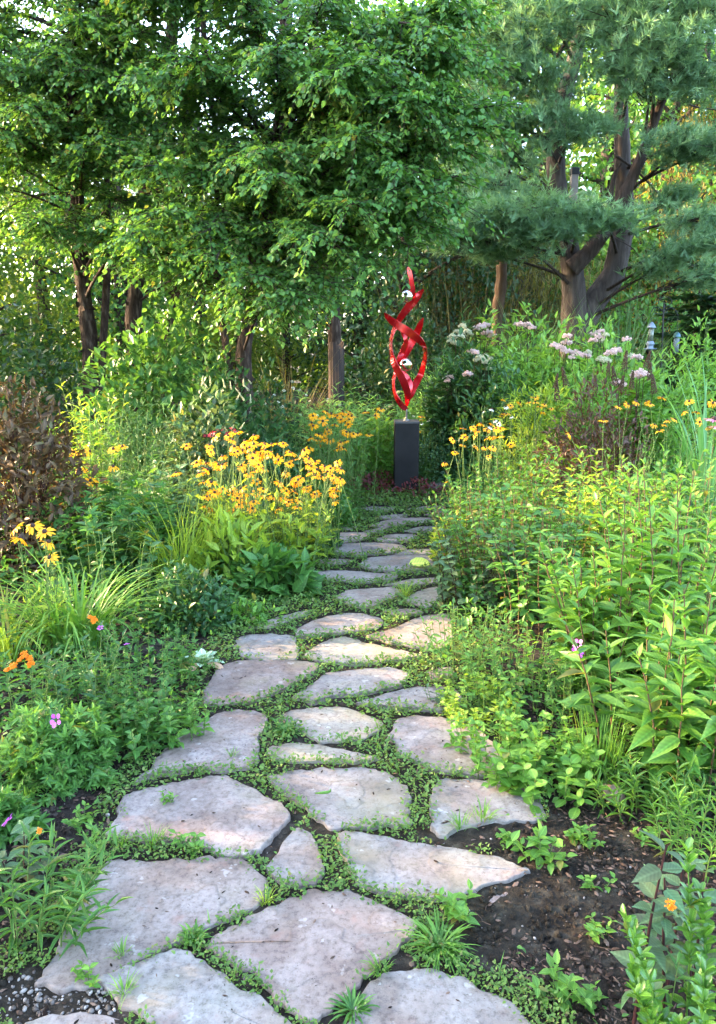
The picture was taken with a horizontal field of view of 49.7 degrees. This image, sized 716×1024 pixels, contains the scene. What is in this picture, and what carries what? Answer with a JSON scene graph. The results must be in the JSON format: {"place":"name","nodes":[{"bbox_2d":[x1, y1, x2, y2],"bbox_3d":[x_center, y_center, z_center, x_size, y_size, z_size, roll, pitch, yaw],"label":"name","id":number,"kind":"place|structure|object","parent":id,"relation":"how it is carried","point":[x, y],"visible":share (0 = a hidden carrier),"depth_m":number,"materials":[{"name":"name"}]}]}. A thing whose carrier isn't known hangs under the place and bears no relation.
{"place":"outdoors","nodes":[
{"label":"outdoors","id":0,"kind":"place"},
{"bbox_2d":[0,351,715,1023],"bbox_3d":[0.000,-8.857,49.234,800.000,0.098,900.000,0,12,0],"label":"ground","id":1,"kind":"structure","parent":0,"point":[458,839],"depth_m":2.55,"materials":[{"name":"green plant"}]},
{"bbox_2d":[0,784,54,848],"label":"geranium plant","id":2,"kind":"object","parent":1,"relation":"on","point":[14,809],"visible":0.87,"depth_m":2.54,"materials":[{"name":"green plant"}]},
{"bbox_2d":[0,816,55,902],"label":"dark leaf plant","id":3,"kind":"object","parent":1,"relation":"on","point":[18,829],"visible":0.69,"depth_m":2.32,"materials":[{"name":"green plant"}]},
{"bbox_2d":[0,521,80,649],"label":"coneflower plant","id":4,"kind":"object","parent":1,"relation":"on","point":[31,527],"visible":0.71,"depth_m":4.01,"materials":[{"name":"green plant"}]},
{"bbox_2d":[0,647,81,726],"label":"butterfly weed plant","id":5,"kind":"object","parent":1,"relation":"on","point":[28,665],"visible":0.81,"depth_m":3.21,"materials":[{"name":"green plant"}]},
{"bbox_2d":[0,293,95,493],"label":"shrub","id":6,"kind":"object","parent":1,"relation":"on","point":[29,354],"visible":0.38,"depth_m":8.62,"materials":[{"name":"green plant"}]},
{"bbox_2d":[0,0,110,411],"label":"background tree","id":7,"kind":"object","parent":1,"relation":"on","point":[3,276],"visible":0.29,"depth_m":16.68,"materials":[{"name":"green plant"}]},
{"bbox_2d":[0,373,115,585],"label":"bronze shrub","id":8,"kind":"object","parent":1,"relation":"on","point":[8,459],"visible":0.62,"depth_m":5.25,"materials":[{"name":"brown plant"}]},
{"bbox_2d":[0,695,119,807],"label":"geranium plant","id":9,"kind":"object","parent":1,"relation":"on","point":[65,733],"visible":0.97,"depth_m":2.83,"materials":[{"name":"green plant"}]},
{"bbox_2d":[0,1,124,401],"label":"background tree","id":10,"kind":"object","parent":1,"relation":"on","point":[70,315],"visible":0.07,"depth_m":20.26,"materials":[{"name":"green plant"}]},
{"bbox_2d":[0,821,132,960],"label":"butterfly weed plant","id":11,"kind":"object","parent":1,"relation":"on","point":[84,889],"visible":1,"depth_m":2.09,"materials":[{"name":"green plant"}]},
{"bbox_2d":[0,543,193,665],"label":"daylily plant","id":12,"kind":"object","parent":1,"relation":"on","point":[75,631],"visible":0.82,"depth_m":4.01,"materials":[{"name":"green plant"}]},
{"bbox_2d":[21,467,181,586],"bbox_3d":[-1.728,0.072,5.384,1.107,0.732,1.167,0,12,0],"label":"leafy plant","id":13,"kind":"object","parent":1,"relation":"on","point":[116,506],"visible":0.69,"depth_m":5.22,"materials":[{"name":"green plant"}]},
{"bbox_2d":[22,507,180,606],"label":"leafy plant","id":14,"kind":"object","parent":1,"relation":"on","point":[117,551],"visible":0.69,"depth_m":4.77,"materials":[{"name":"green plant"}]},
{"bbox_2d":[0,18,218,402],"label":"background tree","id":15,"kind":"object","parent":1,"relation":"on","point":[117,307],"visible":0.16,"depth_m":16.57,"materials":[{"name":"green plant"}]},
{"bbox_2d":[0,0,223,466],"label":"birch tree","id":16,"kind":"object","parent":1,"relation":"on","point":[76,64],"visible":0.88,"depth_m":7.31,"materials":[{"name":"green plant"}]},
{"bbox_2d":[56,617,198,717],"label":"larkspur plant","id":17,"kind":"object","parent":1,"relation":"on","point":[119,699],"visible":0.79,"depth_m":3.55,"materials":[{"name":"green plant"}]},
{"bbox_2d":[89,676,180,764],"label":"weed plant","id":18,"kind":"object","parent":1,"relation":"on","point":[139,725],"visible":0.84,"depth_m":3.13,"materials":[{"name":"green plant"}]},
{"bbox_2d":[79,396,197,528],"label":"feathery plant","id":19,"kind":"object","parent":1,"relation":"on","point":[138,445],"visible":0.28,"depth_m":6.51,"materials":[{"name":"green plant"}]},
{"bbox_2d":[34,855,268,994],"bbox_3d":[-0.549,1.174,2.218,0.567,0.058,0.530,0,12,0],"label":"flagstone","id":20,"kind":"object","parent":1,"relation":"on","point":[148,887],"visible":0.82,"depth_m":2.24,"materials":[{"name":"grey stone"}]},
{"bbox_2d":[72,296,248,502],"bbox_3d":[-2.004,-1.094,7.876,1.861,2.157,1.555,0,12,0],"label":"hydrangea shrub","id":21,"kind":"object","parent":1,"relation":"on","point":[171,385],"visible":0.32,"depth_m":7.59,"materials":[{"name":"green plant"}]},
{"bbox_2d":[97,450,224,561],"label":"leafy plant","id":22,"kind":"object","parent":1,"relation":"on","point":[178,499],"visible":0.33,"depth_m":5.91,"materials":[{"name":"green plant"}]},
{"bbox_2d":[37,0,320,438],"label":"birch tree","id":23,"kind":"object","parent":1,"relation":"on","point":[133,306],"visible":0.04,"depth_m":9.83,"materials":[{"name":"green plant"}]},
{"bbox_2d":[89,481,271,584],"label":"ornamental grass","id":24,"kind":"object","parent":1,"relation":"on","point":[186,546],"depth_m":5.17,"materials":[{"name":"green plant"}]},
{"bbox_2d":[134,558,238,638],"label":"dark shrub","id":25,"kind":"object","parent":1,"relation":"on","point":[191,575],"visible":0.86,"depth_m":4.42,"materials":[{"name":"green plant"}]},
{"bbox_2d":[95,99,291,402],"bbox_3d":[-4.060,-7.340,20.905,6.006,9.264,6.523,-11,16,-42],"label":"background tree","id":26,"kind":"object","parent":1,"relation":"on","point":[207,317],"visible":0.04,"depth_m":20.65,"materials":[{"name":"green plant"}]},
{"bbox_2d":[97,948,291,1023],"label":"flagstone","id":27,"kind":"object","parent":1,"relation":"on","point":[189,995],"visible":0.98,"depth_m":1.93,"materials":[{"name":"grey stone"}]},
{"bbox_2d":[104,775,290,859],"bbox_3d":[-0.544,1.072,2.708,0.621,0.058,0.487,0,12,0],"label":"flagstone","id":28,"kind":"object","parent":1,"relation":"on","point":[201,800],"visible":0.86,"depth_m":2.68,"materials":[{"name":"grey stone"}]},
{"bbox_2d":[133,709,267,785],"bbox_3d":[-0.615,0.971,3.184,0.450,0.061,0.609,0,12,0],"label":"flagstone","id":29,"kind":"object","parent":1,"relation":"on","point":[209,746],"visible":0.77,"depth_m":3.15,"materials":[{"name":"stone"}]},
{"bbox_2d":[151,384,263,519],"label":"leafy plant","id":30,"kind":"object","parent":1,"relation":"on","point":[210,410],"visible":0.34,"depth_m":6.82,"materials":[{"name":"green plant"}]},
{"bbox_2d":[169,332,284,508],"bbox_3d":[-1.261,-0.794,7.293,1.118,1.763,1.022,7,14,31],"label":"summersweet shrub","id":31,"kind":"object","parent":1,"relation":"on","point":[223,365],"visible":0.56,"depth_m":7.18,"materials":[{"name":"green plant"}]},
{"bbox_2d":[171,431,284,575],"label":"coneflower plant","id":32,"kind":"object","parent":1,"relation":"on","point":[228,505],"visible":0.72,"depth_m":5.45,"materials":[{"name":"yellow plant"}]},
{"bbox_2d":[188,502,277,595],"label":"leafy plant","id":33,"kind":"object","parent":1,"relation":"on","point":[233,537],"visible":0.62,"depth_m":5.15,"materials":[{"name":"green plant"}]},
{"bbox_2d":[202,659,318,706],"bbox_3d":[-0.467,0.844,3.773,0.537,0.057,0.519,0,12,0],"label":"flagstone","id":34,"kind":"object","parent":1,"relation":"on","point":[263,674],"visible":0.82,"depth_m":3.79,"materials":[{"name":"stone"}]},
{"bbox_2d":[227,408,309,526],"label":"leafy plant","id":35,"kind":"object","parent":1,"relation":"on","point":[269,441],"visible":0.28,"depth_m":7.21,"materials":[{"name":"green plant"}]},
{"bbox_2d":[197,217,352,409],"bbox_3d":[-1.994,-5.519,19.219,4.000,6.234,3.403,-6,14,-27],"label":"background tree","id":36,"kind":"object","parent":1,"relation":"on","point":[286,360],"visible":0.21,"depth_m":19.32,"materials":[{"name":"green plant"}]},
{"bbox_2d":[224,542,329,604],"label":"leafy plant","id":37,"kind":"object","parent":1,"relation":"on","point":[284,562],"visible":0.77,"depth_m":5.05,"materials":[{"name":"green plant"}]},
{"bbox_2d":[0,479,576,1023],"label":"creeping weeds","id":38,"kind":"object","parent":1,"relation":"on","point":[418,503],"visible":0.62,"depth_m":3.00,"materials":[{"name":"green plant"}]},
{"bbox_2d":[266,827,324,888],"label":"flagstone","id":39,"kind":"object","parent":1,"relation":"on","point":[295,849],"visible":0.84,"depth_m":2.45,"materials":[{"name":"stone"}]},
{"bbox_2d":[241,442,364,567],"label":"coneflower plant","id":40,"kind":"object","parent":1,"relation":"on","point":[303,520],"visible":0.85,"depth_m":5.78,"materials":[{"name":"yellow plant"}]},
{"bbox_2d":[204,889,417,1023],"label":"flagstone","id":41,"kind":"object","parent":1,"relation":"on","point":[341,927],"visible":0.89,"depth_m":2.10,"materials":[{"name":"grey stone"}]},
{"bbox_2d":[85,0,541,480],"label":"birch tree","id":42,"kind":"object","parent":1,"relation":"on","point":[331,83],"visible":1,"depth_m":6.09,"materials":[{"name":"green plant"}]},
{"bbox_2d":[277,386,378,486],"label":"willow leaf plant","id":43,"kind":"object","parent":1,"relation":"on","point":[306,427],"visible":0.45,"depth_m":8.90,"materials":[{"name":"green plant"}]},
{"bbox_2d":[277,706,382,744],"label":"flagstone","id":44,"kind":"object","parent":1,"relation":"on","point":[337,719],"visible":0.73,"depth_m":3.35,"materials":[{"name":"stone"}]},
{"bbox_2d":[267,767,412,830],"bbox_3d":[-0.075,1.052,2.809,0.539,0.058,0.390,0,12,0],"label":"flagstone","id":45,"kind":"object","parent":1,"relation":"on","point":[339,803],"visible":0.87,"depth_m":2.81,"materials":[{"name":"stone"}]},
{"bbox_2d":[298,407,383,512],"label":"coneflower plant","id":46,"kind":"object","parent":1,"relation":"on","point":[349,434],"visible":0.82,"depth_m":7.63,"materials":[{"name":"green plant"}]},
{"bbox_2d":[292,667,407,705],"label":"flagstone","id":47,"kind":"object","parent":1,"relation":"on","point":[357,678],"visible":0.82,"depth_m":3.74,"materials":[{"name":"stone"}]},
{"bbox_2d":[0,3,706,396],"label":"woods","id":48,"kind":"object","parent":1,"relation":"on","point":[586,151],"visible":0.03,"depth_m":27.20,"materials":[{"name":"green plant"}]},
{"bbox_2d":[0,419,715,1023],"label":"ground cover","id":49,"kind":"object","parent":1,"relation":"on","point":[152,635],"visible":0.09,"depth_m":4.34,"materials":[{"name":"green plant"}]},
{"bbox_2d":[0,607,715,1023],"bbox_3d":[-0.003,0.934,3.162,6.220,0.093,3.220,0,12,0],"label":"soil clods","id":50,"kind":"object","parent":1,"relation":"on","point":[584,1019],"visible":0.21,"depth_m":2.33,"materials":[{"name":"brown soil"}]},
{"bbox_2d":[253,176,463,416],"bbox_3d":[-0.030,-5.263,17.207,4.922,6.752,4.706,7,14,30],"label":"background tree","id":51,"kind":"object","parent":1,"relation":"on","point":[326,344],"visible":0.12,"depth_m":17.53,"materials":[{"name":"green plant"}]},
{"bbox_2d":[305,636,420,666],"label":"flagstone","id":52,"kind":"object","parent":1,"relation":"on","point":[337,648],"visible":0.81,"depth_m":4.13,"materials":[{"name":"stone"}]},
{"bbox_2d":[320,263,448,452],"bbox_3d":[0.665,-2.313,11.993,2.174,2.965,1.929,6,13,27],"label":"dark shrub","id":53,"kind":"object","parent":1,"relation":"on","point":[376,386],"visible":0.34,"depth_m":11.78,"materials":[{"name":"green plant"}]},
{"bbox_2d":[393,419,419,490],"bbox_3d":[0.545,-0.615,8.784,0.278,0.850,0.278,0,12,0],"label":"pedestal","id":54,"kind":"object","parent":1,"relation":"on","point":[406,454],"visible":0.88,"depth_m":8.64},
{"bbox_2d":[384,267,426,420],"bbox_3d":[0.523,-1.838,8.515,0.488,1.658,0.293,0,12,0],"label":"garden sculpture","id":55,"kind":"object","parent":54,"relation":"on","point":[402,364],"visible":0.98,"depth_m":8.52,"materials":[{"name":"red paint"}]},
{"bbox_2d":[297,5,548,421],"bbox_3d":[1.113,-5.505,15.133,5.958,8.174,5.697,-11,17,-43],"label":"background tree","id":56,"kind":"object","parent":1,"relation":"on","point":[444,262],"visible":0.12,"depth_m":14.72,"materials":[{"name":"green plant"}]},
{"bbox_2d":[337,830,530,902],"bbox_3d":[0.209,1.135,2.411,0.633,0.058,0.264,3,12,15],"label":"flagstone","id":57,"kind":"object","parent":1,"relation":"on","point":[411,864],"visible":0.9,"depth_m":2.42,"materials":[{"name":"grey stone"}]},
{"bbox_2d":[394,903,479,975],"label":"weed plant","id":58,"kind":"object","parent":1,"relation":"on","point":[425,930],"visible":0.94,"depth_m":2.10,"materials":[{"name":"green plant"}]},
{"bbox_2d":[347,968,530,1023],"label":"flagstone","id":59,"kind":"object","parent":1,"relation":"on","point":[409,998],"visible":0.97,"depth_m":1.91,"materials":[{"name":"grey stone"}]},
{"bbox_2d":[387,715,515,779],"bbox_3d":[0.364,0.973,3.171,0.428,0.059,0.546,-4,13,-18],"label":"flagstone","id":60,"kind":"object","parent":1,"relation":"on","point":[416,734],"visible":0.57,"depth_m":3.16,"materials":[{"name":"stone"}]},
{"bbox_2d":[419,327,498,480],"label":"joe pye plant","id":61,"kind":"object","parent":1,"relation":"on","point":[436,410],"visible":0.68,"depth_m":9.46,"materials":[{"name":"green plant"}]},
{"bbox_2d":[392,240,538,414],"bbox_3d":[2.271,-3.468,15.278,3.572,3.755,3.111,0,12,0],"label":"dark shrub","id":62,"kind":"object","parent":1,"relation":"on","point":[442,311],"visible":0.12,"depth_m":14.75,"materials":[{"name":"green plant"}]},
{"bbox_2d":[412,598,524,681],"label":"weed plant","id":63,"kind":"object","parent":1,"relation":"on","point":[505,626],"visible":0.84,"depth_m":3.91,"materials":[{"name":"green plant"}]},
{"bbox_2d":[428,513,526,616],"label":"nettle plant","id":64,"kind":"object","parent":1,"relation":"on","point":[445,594],"visible":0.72,"depth_m":4.74,"materials":[{"name":"green plant"}]},
{"bbox_2d":[434,671,522,730],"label":"weed plant","id":65,"kind":"object","parent":1,"relation":"on","point":[447,699],"visible":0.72,"depth_m":3.44,"materials":[{"name":"green plant"}]},
{"bbox_2d":[429,778,545,838],"bbox_3d":[0.452,1.062,2.747,0.416,0.059,0.352,0,12,0],"label":"flagstone","id":66,"kind":"object","parent":1,"relation":"on","point":[450,797],"visible":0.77,"depth_m":2.73,"materials":[{"name":"stone"}]},
{"bbox_2d":[442,348,546,486],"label":"leafy plant","id":67,"kind":"object","parent":1,"relation":"on","point":[487,413],"visible":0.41,"depth_m":8.90,"materials":[{"name":"green plant"}]},
{"bbox_2d":[443,454,555,556],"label":"leafy plant","id":68,"kind":"object","parent":1,"relation":"on","point":[515,497],"visible":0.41,"depth_m":6.06,"materials":[{"name":"green plant"}]},
{"bbox_2d":[466,301,557,427],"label":"joe pye plant","id":69,"kind":"object","parent":1,"relation":"on","point":[522,325],"visible":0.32,"depth_m":10.11,"materials":[{"name":"green plant"}]},
{"bbox_2d":[443,694,586,789],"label":"weed plant","id":70,"kind":"object","parent":1,"relation":"on","point":[477,739],"visible":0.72,"depth_m":3.03,"materials":[{"name":"green plant"}]},
{"bbox_2d":[441,478,592,614],"bbox_3d":[1.004,0.192,4.891,0.955,0.779,0.948,0,12,0],"label":"nettle plant","id":71,"kind":"object","parent":1,"relation":"on","point":[456,528],"visible":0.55,"depth_m":4.86,"materials":[{"name":"green plant"}]},
{"bbox_2d":[422,240,621,377],"bbox_3d":[3.411,-3.776,16.580,4.157,4.885,4.144,0,12,0],"label":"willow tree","id":72,"kind":"object","parent":1,"relation":"on","point":[538,274],"visible":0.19,"depth_m":15.46,"materials":[{"name":"green plant"}]},
{"bbox_2d":[440,620,607,731],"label":"weed plant","id":73,"kind":"object","parent":1,"relation":"on","point":[494,666],"visible":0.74,"depth_m":3.59,"materials":[{"name":"green plant"}]},
{"bbox_2d":[472,334,582,473],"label":"summersweet shrub","id":74,"kind":"object","parent":1,"relation":"on","point":[526,367],"visible":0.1,"depth_m":9.34,"materials":[{"name":"green plant"}]},
{"bbox_2d":[490,374,585,495],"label":"leafy plant","id":75,"kind":"object","parent":1,"relation":"on","point":[546,394],"visible":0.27,"depth_m":8.12,"materials":[{"name":"green plant"}]},
{"bbox_2d":[486,720,605,818],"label":"weed plant","id":76,"kind":"object","parent":1,"relation":"on","point":[575,762],"visible":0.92,"depth_m":2.81,"materials":[{"name":"green plant"}]},
{"bbox_2d":[482,508,610,638],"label":"nettle plant","id":77,"kind":"object","parent":1,"relation":"on","point":[522,604],"visible":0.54,"depth_m":4.37,"materials":[{"name":"green plant"}]},
{"bbox_2d":[483,466,630,582],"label":"leafy plant","id":78,"kind":"object","parent":1,"relation":"on","point":[579,498],"visible":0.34,"depth_m":5.34,"materials":[{"name":"green plant"}]},
{"bbox_2d":[511,311,608,463],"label":"joe pye plant","id":79,"kind":"object","parent":1,"relation":"on","point":[563,335],"visible":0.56,"depth_m":9.51,"materials":[{"name":"green plant"}]},
{"bbox_2d":[410,0,715,360],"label":"pine tree","id":80,"kind":"object","parent":1,"relation":"on","point":[658,34],"visible":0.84,"depth_m":10.20,"materials":[{"name":"green plant"}]},
{"bbox_2d":[500,436,625,547],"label":"leafy plant","id":81,"kind":"object","parent":1,"relation":"on","point":[548,471],"visible":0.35,"depth_m":6.26,"materials":[{"name":"green plant"}]},
{"bbox_2d":[524,353,627,492],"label":"leafy plant","id":82,"kind":"object","parent":1,"relation":"on","point":[576,383],"visible":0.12,"depth_m":8.28,"materials":[{"name":"green plant"}]},
{"bbox_2d":[528,633,628,735],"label":"geranium plant","id":83,"kind":"object","parent":1,"relation":"on","point":[552,699],"visible":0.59,"depth_m":3.38,"materials":[{"name":"green plant"}]},
{"bbox_2d":[459,0,715,352],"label":"background tree","id":84,"kind":"object","parent":1,"relation":"on","point":[605,170],"visible":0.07,"depth_m":18.74,"materials":[{"name":"green plant"}]},
{"bbox_2d":[524,350,657,529],"bbox_3d":[2.127,-0.645,6.958,1.100,1.596,1.049,-10,16,-40],"label":"astilbe plant","id":85,"kind":"object","parent":1,"relation":"on","point":[610,444],"visible":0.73,"depth_m":6.81,"materials":[{"name":"green plant"}]},
{"bbox_2d":[544,556,643,711],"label":"ironweed plant","id":86,"kind":"object","parent":1,"relation":"on","point":[624,632],"visible":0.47,"depth_m":3.47,"materials":[{"name":"green plant"}]},
{"bbox_2d":[535,444,674,569],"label":"leafy plant","id":87,"kind":"object","parent":1,"relation":"on","point":[593,503],"visible":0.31,"depth_m":5.48,"materials":[{"name":"green plant"}]},
{"bbox_2d":[527,491,702,713],"bbox_3d":[1.145,0.388,3.457,0.776,0.980,0.719,0,12,0],"label":"ironweed plant","id":88,"kind":"object","parent":1,"relation":"on","point":[558,603],"visible":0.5,"depth_m":3.44,"materials":[{"name":"green plant"}]},
{"bbox_2d":[546,32,715,386],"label":"background tree","id":89,"kind":"object","parent":1,"relation":"on","point":[698,177],"visible":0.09,"depth_m":17.23,"materials":[{"name":"green plant"}]},
{"bbox_2d":[584,742,682,823],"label":"gayfeather plant","id":90,"kind":"object","parent":1,"relation":"on","point":[601,786],"visible":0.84,"depth_m":2.69,"materials":[{"name":"green plant"}]},
{"bbox_2d":[557,599,715,795],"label":"ironweed plant","id":91,"kind":"object","parent":1,"relation":"on","point":[610,698],"visible":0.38,"depth_m":2.95,"materials":[{"name":"green plant"}]},
{"bbox_2d":[595,357,678,507],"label":"joe pye plant","id":92,"kind":"object","parent":1,"relation":"on","point":[640,374],"visible":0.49,"depth_m":7.26,"materials":[{"name":"green plant"}]},
{"bbox_2d":[577,457,715,693],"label":"ironweed plant","id":93,"kind":"object","parent":1,"relation":"on","point":[679,552],"visible":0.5,"depth_m":3.45,"materials":[{"name":"green plant"}]},
{"bbox_2d":[582,442,715,589],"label":"leafy plant","id":94,"kind":"object","parent":1,"relation":"on","point":[670,475],"visible":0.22,"depth_m":5.02,"materials":[{"name":"green plant"}]},
{"bbox_2d":[609,829,691,1023],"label":"dark stem plant","id":95,"kind":"object","parent":1,"relation":"on","point":[649,878],"visible":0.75,"depth_m":1.74,"materials":[{"name":"green plant"}]},
{"bbox_2d":[594,336,715,493],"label":"leafy plant","id":96,"kind":"object","parent":1,"relation":"on","point":[698,385],"visible":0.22,"depth_m":8.40,"materials":[{"name":"green plant"}]},
{"bbox_2d":[612,582,715,802],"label":"ironweed plant","id":97,"kind":"object","parent":1,"relation":"on","point":[669,743],"visible":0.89,"depth_m":2.73,"materials":[{"name":"green plant"}]},
{"bbox_2d":[615,95,715,399],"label":"willow tree","id":98,"kind":"object","parent":1,"relation":"on","point":[711,183],"visible":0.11,"depth_m":17.29,"materials":[{"name":"green plant"}]},
{"bbox_2d":[616,741,715,838],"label":"gayfeather plant","id":99,"kind":"object","parent":1,"relation":"on","point":[632,777],"visible":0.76,"depth_m":2.64,"materials":[{"name":"green plant"}]},
{"bbox_2d":[618,837,715,1023],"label":"glossy shrub","id":100,"kind":"object","parent":1,"relation":"on","point":[648,994],"visible":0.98,"depth_m":1.71,"materials":[{"name":"green plant"}]},
{"bbox_2d":[632,263,715,442],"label":"fir tree","id":101,"kind":"object","parent":1,"relation":"on","point":[705,301],"visible":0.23,"depth_m":11.83,"materials":[{"name":"green plant"}]},
{"bbox_2d":[638,434,715,598],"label":"leafy plant","id":102,"kind":"object","parent":1,"relation":"on","point":[658,522],"visible":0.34,"depth_m":4.88,"materials":[{"name":"green plant"}]},
{"bbox_2d":[642,775,715,882],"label":"gayfeather plant","id":103,"kind":"object","parent":1,"relation":"on","point":[673,839],"visible":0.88,"depth_m":2.42,"materials":[{"name":"green plant"}]},
{"bbox_2d":[655,351,715,513],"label":"iris plant","id":104,"kind":"object","parent":1,"relation":"on","point":[702,439],"visible":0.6,"depth_m":7.23,"materials":[{"name":"green plant"}]},
{"bbox_2d":[660,304,715,467],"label":"leafy plant","id":105,"kind":"object","parent":1,"relation":"on","point":[712,368],"visible":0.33,"depth_m":9.79,"materials":[{"name":"green plant"}]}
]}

